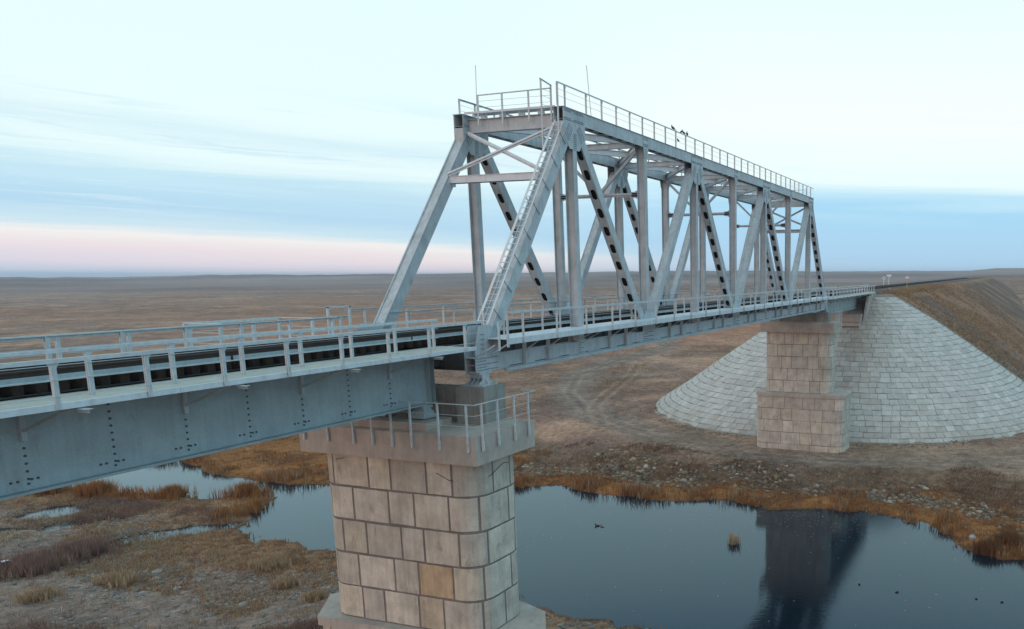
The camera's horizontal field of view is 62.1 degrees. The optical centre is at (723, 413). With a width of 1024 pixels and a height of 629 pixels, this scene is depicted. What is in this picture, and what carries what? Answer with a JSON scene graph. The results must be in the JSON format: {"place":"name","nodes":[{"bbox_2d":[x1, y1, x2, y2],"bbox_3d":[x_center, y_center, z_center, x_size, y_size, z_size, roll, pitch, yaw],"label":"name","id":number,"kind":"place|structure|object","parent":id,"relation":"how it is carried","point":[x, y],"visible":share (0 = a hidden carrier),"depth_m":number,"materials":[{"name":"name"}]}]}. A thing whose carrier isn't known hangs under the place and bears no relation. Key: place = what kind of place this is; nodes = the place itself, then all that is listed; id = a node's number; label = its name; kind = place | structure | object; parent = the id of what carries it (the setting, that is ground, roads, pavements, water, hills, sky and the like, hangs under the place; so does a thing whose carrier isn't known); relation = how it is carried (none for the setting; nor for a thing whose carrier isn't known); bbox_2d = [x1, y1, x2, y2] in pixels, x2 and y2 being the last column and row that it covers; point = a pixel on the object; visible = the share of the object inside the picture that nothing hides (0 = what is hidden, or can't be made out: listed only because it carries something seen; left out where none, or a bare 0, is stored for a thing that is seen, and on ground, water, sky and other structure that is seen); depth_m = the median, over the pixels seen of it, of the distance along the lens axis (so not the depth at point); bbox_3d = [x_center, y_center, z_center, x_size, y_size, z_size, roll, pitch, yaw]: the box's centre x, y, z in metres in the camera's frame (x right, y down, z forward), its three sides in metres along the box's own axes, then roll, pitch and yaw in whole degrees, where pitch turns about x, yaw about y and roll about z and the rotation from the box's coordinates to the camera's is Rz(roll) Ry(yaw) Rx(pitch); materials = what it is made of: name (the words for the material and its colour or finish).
{"place":"outdoors","nodes":[
{"label":"outdoors","id":0,"kind":"place"},
{"bbox_2d":[0,268,1023,628],"bbox_3d":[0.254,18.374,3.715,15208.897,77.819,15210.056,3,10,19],"label":"ground","id":1,"kind":"structure","parent":0,"point":[38,306],"depth_m":134.18,"materials":[{"name":"brown soil"}]},
{"bbox_2d":[10,583,67,604],"bbox_3d":[-46.308,12.231,54.778,2.896,0.804,2.811,3,10,19],"label":"grass clump","id":2,"kind":"object","parent":1,"relation":"on","point":[34,595],"visible":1,"depth_m":54.74,"materials":[{"name":"beige plant"}]},
{"bbox_2d":[0,546,86,586],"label":"thicket","id":3,"kind":"object","parent":1,"relation":"on","point":[26,563],"visible":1,"depth_m":60.16,"materials":[{"name":"brown plant"}]},
{"bbox_2d":[31,486,67,496],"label":"reed clump","id":4,"kind":"object","parent":1,"relation":"on","point":[55,491],"visible":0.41,"depth_m":83.88,"materials":[{"name":"brown plant"}]},
{"bbox_2d":[28,533,139,565],"bbox_3d":[-51.383,10.647,65.241,6.234,1.150,7.316,5,11,27],"label":"thicket","id":5,"kind":"object","parent":1,"relation":"on","point":[91,548],"visible":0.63,"depth_m":64.77,"materials":[{"name":"brown plant"}]},
{"bbox_2d":[74,477,120,498],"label":"reed clump","id":6,"kind":"object","parent":1,"relation":"on","point":[101,485],"visible":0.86,"depth_m":83.37,"materials":[{"name":"brown plant"}]},
{"bbox_2d":[91,566,148,589],"bbox_3d":[-44.307,11.865,59.166,3.972,0.918,3.378,3,10,19],"label":"grass clump","id":7,"kind":"object","parent":1,"relation":"on","point":[123,577],"visible":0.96,"depth_m":58.66,"materials":[{"name":"beige plant"}]},
{"bbox_2d":[151,569,162,573],"bbox_3d":[-42.763,11.979,61.198,0.690,0.449,0.755,-6,11,-29],"label":"rock","id":8,"kind":"object","parent":1,"relation":"on","point":[157,571],"visible":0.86,"depth_m":61.01,"materials":[{"name":"grey stone"}]},
{"bbox_2d":[151,483,196,499],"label":"reed clump","id":9,"kind":"object","parent":1,"relation":"on","point":[172,489],"visible":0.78,"depth_m":82.67,"materials":[{"name":"brown plant"}]},
{"bbox_2d":[237,601,246,606],"bbox_3d":[-32.515,12.923,54.897,0.553,0.381,0.778,3,10,19],"label":"rock","id":10,"kind":"object","parent":1,"relation":"on","point":[243,603],"visible":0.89,"depth_m":54.73,"materials":[{"name":"grey stone"}]},
{"bbox_2d":[224,479,266,497],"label":"reed clump","id":11,"kind":"object","parent":1,"relation":"on","point":[247,488],"visible":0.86,"depth_m":83.22,"materials":[{"name":"brown plant"}]},
{"bbox_2d":[239,552,295,572],"bbox_3d":[-35.384,11.470,62.795,4.528,0.862,3.345,3,10,19],"label":"grass clump","id":12,"kind":"object","parent":1,"relation":"on","point":[270,563],"visible":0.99,"depth_m":62.43,"materials":[{"name":"beige plant"}]},
{"bbox_2d":[266,574,302,589],"bbox_3d":[-31.792,12.152,58.521,2.311,0.747,2.238,-9,13,-42],"label":"grass clump","id":13,"kind":"object","parent":1,"relation":"on","point":[286,582],"visible":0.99,"depth_m":58.37,"materials":[{"name":"beige plant"}]},
{"bbox_2d":[299,585,329,602],"bbox_3d":[-27.887,12.345,55.297,2.194,0.805,2.084,-7,12,-33],"label":"grass clump","id":14,"kind":"object","parent":1,"relation":"on","point":[316,595],"visible":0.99,"depth_m":55.10,"materials":[{"name":"beige plant"}]},
{"bbox_2d":[299,383,545,628],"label":"bridge pier","id":15,"kind":"structure","parent":1,"relation":"on","point":[420,543],"depth_m":33.83,"materials":[{"name":"stone"}]},
{"bbox_2d":[411,404,435,418],"bbox_3d":[-12.480,-0.100,33.626,0.800,0.509,0.840,3,10,19],"label":"girder bearing","id":16,"kind":"object","parent":15,"relation":"on","point":[420,412],"visible":0.79,"depth_m":33.38,"materials":[{"name":"paint"}]},
{"bbox_2d":[0,306,481,500],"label":"plate girder span","id":17,"kind":"object","parent":16,"relation":"on","point":[54,437],"visible":0.94,"depth_m":23.82,"materials":[{"name":"paint"}]},
{"bbox_2d":[339,458,507,481],"bbox_3d":[-12.807,2.342,33.532,7.405,0.691,1.879,0,10,1],"label":"stone block facing","id":18,"kind":"object","parent":15,"relation":"attached to","point":[488,476],"visible":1,"depth_m":33.37,"materials":[{"name":"stone"}]},
{"bbox_2d":[461,370,497,386],"bbox_3d":[-10.263,-1.489,34.095,1.040,0.573,1.100,3,10,19],"label":"bridge bearing","id":19,"kind":"object","parent":15,"relation":"on","point":[480,379],"visible":0.98,"depth_m":33.85,"materials":[{"name":"metal"}]},
{"bbox_2d":[345,65,834,372],"bbox_3d":[-1.944,-14.320,64.440,8.540,14.641,67.189,3,10,19],"label":"truss bridge span","id":20,"kind":"object","parent":19,"relation":"on","point":[564,127],"visible":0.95,"depth_m":46.53,"materials":[{"name":"metal"}]},
{"bbox_2d":[0,434,1023,628],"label":"reeds","id":21,"kind":"object","parent":1,"relation":"on","point":[268,474],"visible":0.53,"depth_m":77.86,"materials":[{"name":"brown plant"}]},
{"bbox_2d":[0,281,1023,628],"bbox_3d":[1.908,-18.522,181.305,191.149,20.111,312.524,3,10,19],"label":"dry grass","id":22,"kind":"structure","parent":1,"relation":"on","point":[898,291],"depth_m":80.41,"materials":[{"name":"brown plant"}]},
{"bbox_2d":[0,302,1023,628],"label":"bank stones","id":23,"kind":"object","parent":1,"relation":"on","point":[734,470],"visible":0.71,"depth_m":80.27,"materials":[{"name":"grey stone"}]},
{"bbox_2d":[756,310,851,452],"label":"bridge pier","id":24,"kind":"structure","parent":1,"relation":"on","point":[803,404],"depth_m":96.17,"materials":[{"name":"stone"}]},
{"bbox_2d":[653,294,1023,444],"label":"paved cone","id":25,"kind":"object","parent":1,"relation":"on","point":[906,372],"visible":0.73,"depth_m":113.44,"materials":[{"name":"stone"}]},
{"bbox_2d":[777,285,875,313],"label":"plate girder span","id":26,"kind":"object","parent":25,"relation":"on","point":[842,302],"visible":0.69,"depth_m":113.30,"materials":[{"name":"paint"}]},
{"bbox_2d":[831,291,874,325],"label":"bridge abutment","id":27,"kind":"object","parent":1,"relation":"on","point":[851,319],"visible":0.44,"depth_m":122.15,"materials":[{"name":"concrete"}]},
{"bbox_2d":[865,278,970,292],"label":"ballast","id":28,"kind":"structure","parent":1,"relation":"on","point":[877,290],"depth_m":195.52,"materials":[{"name":"grey gravel"}]},
{"bbox_2d":[0,278,966,395],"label":"railway track","id":29,"kind":"structure","parent":28,"relation":"on","point":[39,373],"depth_m":26.04,"materials":[{"name":"metal"}]},
{"bbox_2d":[968,534,975,539],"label":"rock","id":30,"kind":"object","parent":1,"relation":"on","point":[971,536],"visible":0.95,"depth_m":68.62,"materials":[{"name":"grey stone"}]},
{"bbox_2d":[969,536,1006,558],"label":"shore bush","id":31,"kind":"object","parent":1,"relation":"on","point":[987,550],"visible":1,"depth_m":65.58,"materials":[{"name":"brown plant"}]},
{"bbox_2d":[987,529,1023,549],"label":"shore bush","id":32,"kind":"object","parent":1,"relation":"on","point":[1010,538],"visible":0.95,"depth_m":66.90,"materials":[{"name":"brown plant"}]},
{"bbox_2d":[0,461,1023,628],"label":"river water","id":33,"kind":"structure","parent":0,"point":[636,560],"depth_m":64.50,"materials":[{"name":"blue liquid"}]},
{"bbox_2d":[725,529,740,544],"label":"reed tuft","id":34,"kind":"object","parent":33,"relation":"on","point":[733,539],"visible":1,"depth_m":68.40,"materials":[{"name":"beige plant"}]},
{"bbox_2d":[0,0,1023,277],"label":"sky","id":35,"kind":"structure","parent":0,"point":[141,138],"materials":[{"name":"blue"}]},
{"bbox_2d":[517,501,905,600],"bbox_3d":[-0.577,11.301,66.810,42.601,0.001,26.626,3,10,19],"label":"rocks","id":36,"kind":"object","parent":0,"point":[746,521],"visible":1,"depth_m":75.36,"materials":[{"name":"stone"}]}
]}

